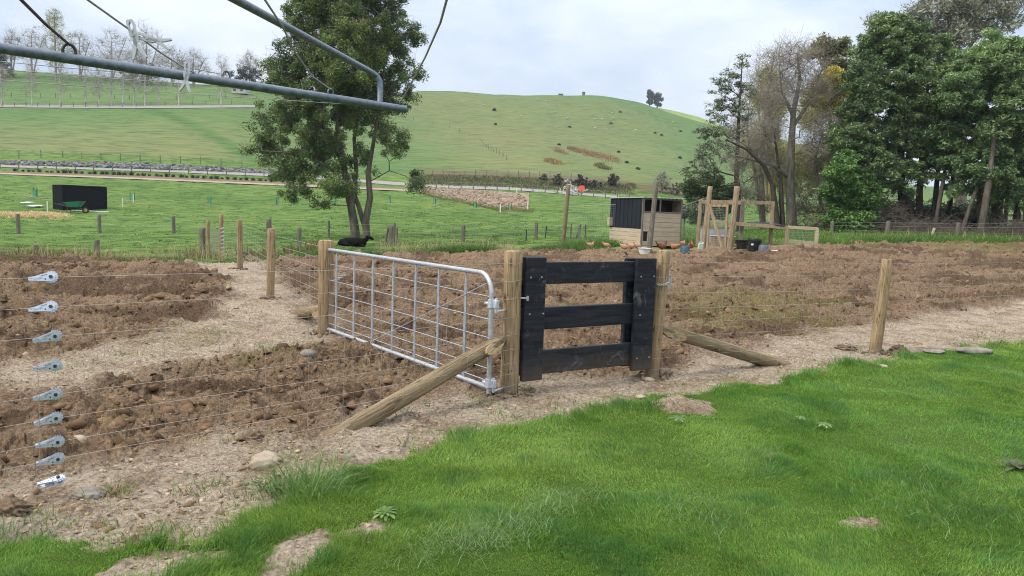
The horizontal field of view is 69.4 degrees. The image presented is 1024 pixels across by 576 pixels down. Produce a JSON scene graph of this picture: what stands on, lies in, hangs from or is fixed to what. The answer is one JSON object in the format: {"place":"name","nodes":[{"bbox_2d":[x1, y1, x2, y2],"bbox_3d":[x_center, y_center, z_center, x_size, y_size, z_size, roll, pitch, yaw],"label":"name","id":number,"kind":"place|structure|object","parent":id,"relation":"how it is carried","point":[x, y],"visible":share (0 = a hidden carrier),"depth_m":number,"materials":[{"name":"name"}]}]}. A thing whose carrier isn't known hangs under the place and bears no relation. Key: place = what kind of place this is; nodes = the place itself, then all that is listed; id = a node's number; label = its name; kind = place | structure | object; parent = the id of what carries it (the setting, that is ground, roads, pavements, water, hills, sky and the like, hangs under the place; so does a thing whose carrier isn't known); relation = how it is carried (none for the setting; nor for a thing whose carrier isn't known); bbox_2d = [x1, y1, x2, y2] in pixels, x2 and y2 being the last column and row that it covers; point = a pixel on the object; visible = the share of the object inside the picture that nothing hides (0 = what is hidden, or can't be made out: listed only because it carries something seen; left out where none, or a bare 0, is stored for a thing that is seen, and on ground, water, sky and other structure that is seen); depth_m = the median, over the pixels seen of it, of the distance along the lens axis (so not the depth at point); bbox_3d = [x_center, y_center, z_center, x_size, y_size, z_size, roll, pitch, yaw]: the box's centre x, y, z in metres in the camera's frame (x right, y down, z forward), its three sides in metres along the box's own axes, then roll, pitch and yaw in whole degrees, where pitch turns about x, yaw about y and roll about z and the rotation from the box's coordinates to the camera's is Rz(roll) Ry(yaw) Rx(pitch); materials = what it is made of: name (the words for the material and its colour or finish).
{"place":"outdoors","nodes":[
{"label":"outdoors","id":0,"kind":"place"},
{"bbox_2d":[0,105,254,107],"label":"terrace road","id":1,"kind":"structure","parent":0,"point":[112,106],"depth_m":173.94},
{"bbox_2d":[0,173,415,190],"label":"track","id":2,"kind":"structure","parent":0,"point":[181,180],"depth_m":104.17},
{"bbox_2d":[1,165,618,196],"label":"road","id":3,"kind":"structure","parent":0,"point":[403,184],"depth_m":112.46,"materials":[{"name":"gravel"}]},
{"bbox_2d":[0,70,1022,207],"bbox_3d":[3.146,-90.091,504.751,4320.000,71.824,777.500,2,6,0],"label":"hills","id":4,"kind":"structure","parent":0,"point":[532,135],"depth_m":188.91,"materials":[{"name":"plant"}]},
{"bbox_2d":[0,24,24,77],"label":"bare tree","id":5,"kind":"object","parent":4,"relation":"on","point":[10,58],"visible":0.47,"depth_m":218.63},
{"bbox_2d":[18,58,42,105],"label":"bare birch","id":6,"kind":"object","parent":4,"relation":"on","point":[30,77],"visible":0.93,"depth_m":175.27,"materials":[{"name":"grey plant"}]},
{"bbox_2d":[12,25,49,77],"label":"bare tree","id":7,"kind":"object","parent":4,"relation":"on","point":[31,38],"visible":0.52,"depth_m":218.69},
{"bbox_2d":[30,6,75,79],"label":"pale poplar","id":8,"kind":"object","parent":4,"relation":"on","point":[55,26],"visible":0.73,"depth_m":217.03,"materials":[{"name":"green plant"}]},
{"bbox_2d":[47,62,71,106],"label":"bare birch","id":9,"kind":"object","parent":4,"relation":"on","point":[60,70],"visible":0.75,"depth_m":173.96,"materials":[{"name":"grey plant"}]},
{"bbox_2d":[60,27,98,78],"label":"bare tree","id":10,"kind":"object","parent":4,"relation":"on","point":[79,51],"visible":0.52,"depth_m":220.87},
{"bbox_2d":[67,52,101,105],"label":"bare birch","id":11,"kind":"object","parent":4,"relation":"on","point":[86,79],"visible":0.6,"depth_m":174.91,"materials":[{"name":"grey plant"}]},
{"bbox_2d":[92,48,123,105],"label":"bare birch","id":12,"kind":"object","parent":4,"relation":"on","point":[111,76],"visible":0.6,"depth_m":174.81,"materials":[{"name":"grey plant"}]},
{"bbox_2d":[90,24,132,79],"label":"bare tree","id":13,"kind":"object","parent":4,"relation":"on","point":[111,47],"visible":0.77,"depth_m":223.09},
{"bbox_2d":[113,46,134,105],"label":"bare birch","id":14,"kind":"object","parent":4,"relation":"on","point":[122,77],"visible":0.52,"depth_m":173.55,"materials":[{"name":"grey plant"}]},
{"bbox_2d":[132,50,154,105],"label":"bare birch","id":15,"kind":"object","parent":4,"relation":"on","point":[145,78],"visible":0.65,"depth_m":173.76,"materials":[{"name":"grey plant"}]},
{"bbox_2d":[118,18,173,83],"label":"bare tree","id":16,"kind":"object","parent":4,"relation":"on","point":[143,43],"visible":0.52,"depth_m":222.39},
{"bbox_2d":[147,55,172,104],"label":"bare birch","id":17,"kind":"object","parent":4,"relation":"on","point":[158,79],"visible":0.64,"depth_m":175.11,"materials":[{"name":"grey plant"}]},
{"bbox_2d":[150,41,193,84],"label":"bare tree","id":18,"kind":"object","parent":4,"relation":"on","point":[174,57],"visible":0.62,"depth_m":219.36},
{"bbox_2d":[171,48,211,86],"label":"bare tree","id":19,"kind":"object","parent":4,"relation":"on","point":[195,63],"visible":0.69,"depth_m":220.48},
{"bbox_2d":[208,52,235,106],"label":"bare birch","id":20,"kind":"object","parent":4,"relation":"on","point":[225,75],"visible":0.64,"depth_m":175.16,"materials":[{"name":"grey plant"}]},
{"bbox_2d":[227,63,263,81],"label":"dark round tree","id":21,"kind":"object","parent":4,"relation":"on","point":[241,71],"visible":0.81,"depth_m":220.12,"materials":[{"name":"grey plant"}]},
{"bbox_2d":[235,49,264,80],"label":"bare tree","id":22,"kind":"object","parent":4,"relation":"on","point":[249,65],"visible":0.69,"depth_m":224.76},
{"bbox_2d":[567,145,621,162],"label":"rush patch","id":23,"kind":"object","parent":4,"relation":"on","point":[588,153],"visible":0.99,"depth_m":200.72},
{"bbox_2d":[0,149,1022,262],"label":"paddock","id":24,"kind":"structure","parent":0,"point":[172,191],"depth_m":65.46,"materials":[{"name":"green plant"}]},
{"bbox_2d":[0,211,73,218],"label":"straw litter","id":25,"kind":"object","parent":24,"relation":"on","point":[34,214],"visible":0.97,"depth_m":57.02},
{"bbox_2d":[52,185,106,210],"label":"black shed","id":26,"kind":"structure","parent":24,"relation":"on","point":[94,197],"depth_m":62.62,"materials":[{"name":"metal"}]},
{"bbox_2d":[0,161,263,176],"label":"roadside fence","id":27,"kind":"object","parent":24,"relation":"on","point":[188,167],"visible":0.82,"depth_m":109.76,"materials":[{"name":"wood"}]},
{"bbox_2d":[0,159,277,173],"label":"stone bank","id":28,"kind":"structure","parent":24,"relation":"on","point":[105,164],"depth_m":113.78,"materials":[{"name":"stone"}]},
{"bbox_2d":[0,236,335,258],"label":"ditch sedge","id":29,"kind":"object","parent":24,"relation":"on","point":[201,255],"visible":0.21,"depth_m":22.71,"materials":[{"name":"plant"}]},
{"bbox_2d":[0,171,414,189],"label":"soil strip","id":30,"kind":"object","parent":24,"relation":"on","point":[226,180],"visible":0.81,"depth_m":106.33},
{"bbox_2d":[15,214,580,241],"bbox_3d":[-13.443,-2.993,40.472,33.868,2.259,5.023,3,6,14],"label":"paddock fence","id":31,"kind":"object","parent":24,"relation":"on","point":[462,227],"visible":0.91,"depth_m":38.78,"materials":[{"name":"wood"}]},
{"bbox_2d":[33,218,585,255],"bbox_3d":[-6.269,-1.948,31.985,24.208,2.097,3.144,-3,8,-40],"label":"ditch fence","id":32,"kind":"object","parent":24,"relation":"on","point":[392,230],"visible":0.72,"depth_m":31.50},
{"bbox_2d":[229,0,431,237],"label":"tree","id":33,"kind":"object","parent":24,"relation":"on","point":[346,27],"visible":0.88,"depth_m":37.68,"materials":[{"name":"green plant"}]},
{"bbox_2d":[336,235,373,246],"bbox_3d":[-6.010,-1.777,28.342,1.426,0.513,0.625,1,6,-6],"label":"cow","id":34,"kind":"object","parent":24,"relation":"on","point":[356,241],"visible":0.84,"depth_m":28.18},
{"bbox_2d":[415,190,535,212],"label":"bed edge grass","id":35,"kind":"structure","parent":24,"relation":"on","point":[470,203],"depth_m":84.52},
{"bbox_2d":[424,187,528,207],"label":"mulch bed","id":36,"kind":"object","parent":24,"relation":"on","point":[525,195],"visible":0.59,"depth_m":99.94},
{"bbox_2d":[416,186,529,210],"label":"mulch chunks","id":37,"kind":"object","parent":36,"relation":"on","point":[508,201],"visible":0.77,"depth_m":97.25,"materials":[{"name":"wood"}]},
{"bbox_2d":[0,228,1021,261],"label":"dead stalks","id":38,"kind":"object","parent":24,"relation":"on","point":[222,252],"visible":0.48,"depth_m":20.84,"materials":[{"name":"plant"}]},
{"bbox_2d":[0,181,1023,263],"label":"pasture tussocks","id":39,"kind":"object","parent":24,"relation":"on","point":[458,248],"visible":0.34,"depth_m":34.01,"materials":[{"name":"green plant"}]},
{"bbox_2d":[407,173,637,194],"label":"bank scrub","id":40,"kind":"object","parent":24,"relation":"on","point":[526,184],"visible":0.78,"depth_m":119.98,"materials":[{"name":"plant"}]},
{"bbox_2d":[561,185,570,243],"bbox_3d":[2.273,-2.917,31.499,0.181,2.946,0.183,5,6,0],"label":"fence post","id":41,"kind":"object","parent":24,"relation":"on","point":[565,218],"visible":0.85,"depth_m":31.41,"materials":[{"name":"brown wood"}]},
{"bbox_2d":[607,197,684,247],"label":"hen house","id":42,"kind":"structure","parent":24,"relation":"on","point":[630,219],"depth_m":29.17,"materials":[{"name":"wood"}]},
{"bbox_2d":[640,198,682,244],"bbox_3d":[5.848,-2.563,28.918,1.755,1.831,0.086,0,6,-19],"label":"window frame","id":43,"kind":"structure","parent":42,"relation":"in","point":[643,199],"depth_m":28.77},
{"bbox_2d":[647,182,658,249],"bbox_3d":[5.023,-2.363,26.491,0.182,2.814,0.179,5,6,0],"label":"fence post","id":44,"kind":"object","parent":24,"relation":"on","point":[652,217],"visible":0.82,"depth_m":26.41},
{"bbox_2d":[701,186,712,248],"bbox_3d":[6.936,-2.329,26.430,0.182,2.598,0.179,5,6,0],"label":"fence post","id":45,"kind":"object","parent":24,"relation":"on","point":[708,201],"visible":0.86,"depth_m":26.34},
{"bbox_2d":[705,204,728,248],"bbox_3d":[7.195,-2.071,26.020,0.087,1.732,0.939,-3,7,-39],"label":"wire door","id":46,"kind":"structure","parent":45,"relation":"attached to","point":[711,213],"depth_m":25.99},
{"bbox_2d":[678,172,749,228],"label":"dark bush","id":47,"kind":"object","parent":24,"relation":"on","point":[692,190],"visible":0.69,"depth_m":43.25,"materials":[{"name":"green plant"}]},
{"bbox_2d":[679,52,758,231],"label":"slender tree","id":48,"kind":"object","parent":24,"relation":"on","point":[707,132],"visible":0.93,"depth_m":42.21,"materials":[{"name":"green plant"}]},
{"bbox_2d":[727,186,739,249],"bbox_3d":[7.626,-2.239,25.579,0.204,2.542,0.201,5,6,0],"label":"fence post","id":49,"kind":"object","parent":24,"relation":"on","point":[733,218],"visible":0.88,"depth_m":25.48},
{"bbox_2d":[695,199,774,245],"bbox_3d":[8.450,-2.412,27.963,2.883,1.808,0.595,2,6,0],"label":"wooden frame","id":50,"kind":"object","parent":24,"relation":"on","point":[742,203],"visible":0.69,"depth_m":27.88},
{"bbox_2d":[708,92,795,230],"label":"leaning tree","id":51,"kind":"object","parent":24,"relation":"on","point":[778,219],"visible":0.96,"depth_m":40.52,"materials":[{"name":"brown plant"}]},
{"bbox_2d":[735,222,818,244],"bbox_3d":[9.859,-1.904,28.343,3.221,1.239,1.750,2,6,0],"label":"wooden fence","id":52,"kind":"object","parent":24,"relation":"on","point":[775,226],"visible":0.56,"depth_m":27.52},
{"bbox_2d":[715,31,845,229],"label":"bare tree","id":53,"kind":"object","parent":24,"relation":"on","point":[788,174],"visible":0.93,"depth_m":40.83,"materials":[{"name":"grey plant"}]},
{"bbox_2d":[725,30,842,228],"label":"bare willow","id":54,"kind":"object","parent":24,"relation":"on","point":[763,71],"visible":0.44,"depth_m":44.99,"materials":[{"name":"grey plant"}]},
{"bbox_2d":[727,113,843,228],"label":"scrub tree","id":55,"kind":"object","parent":24,"relation":"on","point":[816,164],"visible":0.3,"depth_m":42.48,"materials":[{"name":"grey plant"}]},
{"bbox_2d":[741,59,835,221],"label":"poplar","id":56,"kind":"object","parent":24,"relation":"on","point":[798,167],"visible":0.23,"depth_m":48.73,"materials":[{"name":"brown plant"}]},
{"bbox_2d":[735,197,883,230],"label":"bramble thicket","id":57,"kind":"object","parent":24,"relation":"on","point":[818,221],"visible":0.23,"depth_m":41.61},
{"bbox_2d":[801,65,854,180],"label":"flowering wattle","id":58,"kind":"object","parent":24,"relation":"on","point":[837,81],"visible":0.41,"depth_m":44.76,"materials":[{"name":"green plant"}]},
{"bbox_2d":[806,31,858,124],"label":"grey eucalypt","id":59,"kind":"object","parent":24,"relation":"on","point":[842,44],"visible":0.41,"depth_m":46.35,"materials":[{"name":"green plant"}]},
{"bbox_2d":[813,149,890,233],"bbox_3d":[17.755,-4.759,38.213,4.398,4.857,2.593,0,6,-22],"label":"green bush","id":60,"kind":"object","parent":24,"relation":"on","point":[850,192],"visible":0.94,"depth_m":37.81,"materials":[{"name":"green plant"}]},
{"bbox_2d":[834,191,932,233],"bbox_3d":[19.447,-3.471,38.706,6.878,3.608,4.731,0,6,-22],"label":"bramble thicket","id":61,"kind":"object","parent":24,"relation":"on","point":[890,216],"visible":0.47,"depth_m":38.30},
{"bbox_2d":[824,10,961,229],"bbox_3d":[20.503,-8.526,39.120,8.473,11.951,4.623,2,6,0],"label":"dense evergreen","id":62,"kind":"object","parent":24,"relation":"on","point":[873,91],"visible":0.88,"depth_m":38.16,"materials":[{"name":"green plant"}]},
{"bbox_2d":[801,188,989,232],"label":"bramble thicket","id":63,"kind":"object","parent":24,"relation":"on","point":[914,207],"visible":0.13,"depth_m":40.20,"materials":[{"name":"green plant"}]},
{"bbox_2d":[852,205,969,233],"bbox_3d":[20.275,-3.038,37.529,8.142,2.874,4.851,2,6,0],"label":"brush pile","id":64,"kind":"object","parent":24,"relation":"on","point":[918,225],"visible":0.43,"depth_m":37.05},
{"bbox_2d":[830,221,1023,235],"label":"wood fence","id":65,"kind":"object","parent":24,"relation":"on","point":[888,226],"visible":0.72,"depth_m":34.81,"materials":[{"name":"wood"}]},
{"bbox_2d":[855,0,1023,217],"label":"tall eucalypt","id":66,"kind":"object","parent":24,"relation":"on","point":[970,14],"visible":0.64,"depth_m":43.90,"materials":[{"name":"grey plant"}]},
{"bbox_2d":[933,119,961,227],"bbox_3d":[22.678,-5.582,38.508,1.285,6.317,2.093,2,6,0],"label":"slim trunk tree","id":67,"kind":"object","parent":24,"relation":"on","point":[939,200],"visible":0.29,"depth_m":38.58,"materials":[{"name":"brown plant"}]},
{"bbox_2d":[926,197,972,228],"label":"undergrowth bush","id":68,"kind":"object","parent":24,"relation":"on","point":[955,210],"visible":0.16,"depth_m":42.23,"materials":[{"name":"green plant"}]},
{"bbox_2d":[902,216,1003,234],"bbox_3d":[22.362,-2.560,36.635,6.082,2.224,5.134,5,7,28],"label":"brush pile","id":69,"kind":"object","parent":24,"relation":"on","point":[965,230],"visible":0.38,"depth_m":36.47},
{"bbox_2d":[960,162,980,231],"bbox_3d":[23.324,-4.353,37.321,1.629,4.260,0.763,2,6,0],"label":"slim trunk tree","id":70,"kind":"object","parent":24,"relation":"on","point":[969,209],"visible":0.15,"depth_m":37.15,"materials":[{"name":"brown plant"}]},
{"bbox_2d":[952,198,990,230],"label":"undergrowth bush","id":71,"kind":"object","parent":24,"relation":"on","point":[973,217],"visible":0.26,"depth_m":42.35,"materials":[{"name":"green plant"}]},
{"bbox_2d":[924,27,1023,233],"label":"dense evergreen","id":72,"kind":"object","parent":24,"relation":"on","point":[981,76],"visible":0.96,"depth_m":36.81,"materials":[{"name":"green plant"}]},
{"bbox_2d":[954,205,1023,237],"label":"brush pile","id":73,"kind":"object","parent":24,"relation":"on","point":[1018,226],"visible":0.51,"depth_m":35.76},
{"bbox_2d":[975,119,1014,233],"bbox_3d":[23.310,-5.197,36.087,1.752,6.215,1.837,5,7,28],"label":"slim trunk tree","id":74,"kind":"object","parent":24,"relation":"on","point":[985,201],"visible":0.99,"depth_m":36.02,"materials":[{"name":"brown plant"}]},
{"bbox_2d":[0,240,1023,575],"bbox_3d":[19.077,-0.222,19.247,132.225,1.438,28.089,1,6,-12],"label":"ploughed field","id":75,"kind":"structure","parent":0,"point":[22,412],"depth_m":8.27,"materials":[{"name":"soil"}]},
{"bbox_2d":[0,495,33,516],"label":"clod","id":76,"kind":"object","parent":75,"relation":"on","point":[9,506],"visible":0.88,"depth_m":3.56,"materials":[{"name":"soil"}]},
{"bbox_2d":[71,485,105,499],"bbox_3d":[-2.184,1.074,3.816,0.172,0.097,0.132,2,6,0],"label":"stone","id":77,"kind":"object","parent":75,"relation":"on","point":[90,491],"visible":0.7,"depth_m":3.79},
{"bbox_2d":[236,429,263,442],"bbox_3d":[-1.709,0.991,4.851,0.180,0.133,0.134,4,6,15],"label":"clod","id":78,"kind":"object","parent":75,"relation":"on","point":[251,435],"visible":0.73,"depth_m":4.81,"materials":[{"name":"soil"}]},
{"bbox_2d":[0,250,522,492],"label":"wire fence","id":79,"kind":"object","parent":75,"relation":"on","point":[507,342],"visible":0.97,"depth_m":5.70,"materials":[{"name":"brown wood"}]},
{"bbox_2d":[28,300,58,312],"bbox_3d":[-2.349,0.100,3.710,0.130,0.063,0.040,-11,-2,-21],"label":"wire strainer","id":80,"kind":"object","parent":79,"relation":"attached to","point":[51,306],"visible":0.99,"depth_m":3.71,"materials":[{"name":"metal"}]},
{"bbox_2d":[28,271,58,282],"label":"wire strainer","id":81,"kind":"object","parent":79,"relation":"attached to","point":[50,277],"visible":1,"depth_m":3.69,"materials":[{"name":"metal"}]},
{"bbox_2d":[32,329,61,342],"bbox_3d":[-2.344,0.250,3.733,0.130,0.063,0.040,-16,13,-27],"label":"wire strainer","id":82,"kind":"object","parent":79,"relation":"attached to","point":[54,335],"visible":1,"depth_m":3.73,"materials":[{"name":"metal"}]},
{"bbox_2d":[33,388,62,400],"bbox_3d":[-2.357,0.547,3.759,0.130,0.063,0.040,-13,12,-29],"label":"wire strainer","id":83,"kind":"object","parent":79,"relation":"attached to","point":[55,393],"visible":1,"depth_m":3.76,"materials":[{"name":"metal"}]},
{"bbox_2d":[33,359,62,371],"bbox_3d":[-2.351,0.398,3.749,0.130,0.063,0.039,-8,9,-21],"label":"wire strainer","id":84,"kind":"object","parent":79,"relation":"attached to","point":[55,365],"visible":0.98,"depth_m":3.75,"materials":[{"name":"metal"}]},
{"bbox_2d":[34,411,62,425],"bbox_3d":[-2.362,0.673,3.771,0.130,0.063,0.040,-16,14,-28],"label":"wire strainer","id":85,"kind":"object","parent":79,"relation":"attached to","point":[55,417],"visible":1,"depth_m":3.77,"materials":[{"name":"metal"}]},
{"bbox_2d":[35,435,64,447],"bbox_3d":[-2.364,0.794,3.786,0.130,0.063,0.039,-9,11,-29],"label":"wire strainer","id":86,"kind":"object","parent":79,"relation":"attached to","point":[57,441],"visible":0.99,"depth_m":3.79,"materials":[{"name":"metal"}]},
{"bbox_2d":[36,452,64,465],"bbox_3d":[-2.367,0.885,3.797,0.130,0.063,0.039,-12,11,-25],"label":"wire strainer","id":87,"kind":"object","parent":79,"relation":"attached to","point":[58,458],"visible":0.99,"depth_m":3.79,"materials":[{"name":"metal"}]},
{"bbox_2d":[37,474,66,487],"bbox_3d":[-2.371,0.996,3.812,0.130,0.040,0.063,-14,29,-20],"label":"wire strainer","id":88,"kind":"object","parent":79,"relation":"attached to","point":[57,480],"visible":1,"depth_m":3.81,"materials":[{"name":"metal"}]},
{"bbox_2d":[327,248,505,393],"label":"steel gate","id":89,"kind":"structure","parent":79,"relation":"attached to","point":[492,303],"depth_m":7.08,"materials":[{"name":"metal"}]},
{"bbox_2d":[519,256,656,381],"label":"timber gate","id":90,"kind":"structure","parent":79,"relation":"attached to","point":[632,314],"depth_m":6.69,"materials":[{"name":"wood"}]},
{"bbox_2d":[249,450,281,470],"bbox_3d":[-1.438,1.012,4.318,0.181,0.120,0.151,2,6,0],"label":"stone","id":91,"kind":"object","parent":75,"relation":"on","point":[258,459],"visible":0.81,"depth_m":4.26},
{"bbox_2d":[199,214,333,334],"bbox_3d":[-6.008,-0.577,16.707,0.681,1.915,17.520,-1,6,-27],"label":"wire fence","id":92,"kind":"object","parent":75,"relation":"on","point":[322,309],"visible":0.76,"depth_m":10.02,"materials":[{"name":"brown wood"}]},
{"bbox_2d":[245,467,312,500],"bbox_3d":[-1.247,1.047,4.029,0.450,0.130,0.408,6,7,37],"label":"grass tussock","id":93,"kind":"object","parent":75,"relation":"on","point":[277,489],"depth_m":3.98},
{"bbox_2d":[0,240,1023,532],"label":"soil clods","id":94,"kind":"object","parent":75,"relation":"on","point":[122,422],"visible":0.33,"depth_m":7.29,"materials":[{"name":"soil"}]},
{"bbox_2d":[3,304,1021,575],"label":"gravel bits","id":95,"kind":"object","parent":75,"relation":"on","point":[297,450],"visible":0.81,"depth_m":4.60,"materials":[{"name":"gravel"}]},
{"bbox_2d":[644,250,1023,378],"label":"wire fence","id":96,"kind":"object","parent":75,"relation":"on","point":[660,329],"visible":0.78,"depth_m":7.65,"materials":[{"name":"brown wood"}]},
{"bbox_2d":[0,0,1023,188],"label":"sky","id":97,"kind":"structure","parent":0,"point":[621,49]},
{"bbox_2d":[0,332,1023,575],"bbox_3d":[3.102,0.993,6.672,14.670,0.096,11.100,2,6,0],"label":"lawn","id":98,"kind":"structure","parent":0,"point":[707,573],"depth_m":4.21,"materials":[{"name":"plant"}]},
{"bbox_2d":[0,0,447,112],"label":"clothesline","id":99,"kind":"object","parent":98,"relation":"on","point":[63,56],"visible":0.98,"depth_m":2.08,"materials":[{"name":"metal"}]},
{"bbox_2d":[126,19,147,59],"bbox_3d":[-0.864,-0.570,1.695,0.033,0.088,0.016,-13,9,-10],"label":"clothes peg","id":100,"kind":"object","parent":99,"relation":"attached to","point":[133,35],"visible":1,"depth_m":1.69,"materials":[{"name":"plastic"}]},
{"bbox_2d":[137,31,171,50],"bbox_3d":[-0.863,-0.596,1.774,0.087,0.029,0.016,13,3,-13],"label":"clothes peg","id":101,"kind":"object","parent":99,"relation":"attached to","point":[150,39],"visible":0.78,"depth_m":1.77,"materials":[{"name":"plastic"}]},
{"bbox_2d":[179,61,190,92],"bbox_3d":[-0.909,-0.589,2.064,0.032,0.084,0.015,7,5,-12],"label":"clothes peg","id":102,"kind":"object","parent":99,"relation":"attached to","point":[186,73],"visible":1,"depth_m":2.06,"materials":[{"name":"plastic"}]},
{"bbox_2d":[227,433,387,508],"bbox_3d":[-1.034,0.975,4.033,0.982,0.249,0.874,2,6,0],"label":"grass tussock","id":103,"kind":"object","parent":98,"relation":"on","point":[338,476],"depth_m":4.01,"materials":[{"name":"plant"}]},
{"bbox_2d":[372,505,396,520],"bbox_3d":[-0.633,1.129,3.729,0.150,0.034,0.160,2,6,0],"label":"weed rosette","id":104,"kind":"object","parent":98,"relation":"on","point":[385,514],"visible":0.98,"depth_m":3.70,"materials":[{"name":"green plant"}]},
{"bbox_2d":[641,395,715,417],"bbox_3d":[1.340,0.935,5.980,0.640,0.134,0.440,2,6,0],"label":"earth mound","id":105,"kind":"object","parent":98,"relation":"on","point":[680,404],"visible":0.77,"depth_m":5.90,"materials":[{"name":"soil"}]},
{"bbox_2d":[955,347,993,354],"bbox_3d":[5.778,0.781,9.245,0.463,0.096,0.244,2,6,0],"label":"stone","id":106,"kind":"object","parent":98,"relation":"on","point":[971,350],"visible":0.92,"depth_m":9.16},
{"bbox_2d":[374,402,1023,575],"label":"grass clippings","id":107,"kind":"object","parent":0,"point":[508,519],"depth_m":3.80,"materials":[{"name":"plant"}]},
{"bbox_2d":[559,228,1023,247],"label":"rank grass","id":108,"kind":"structure","parent":0,"point":[823,238],"depth_m":31.38,"materials":[{"name":"plant"}]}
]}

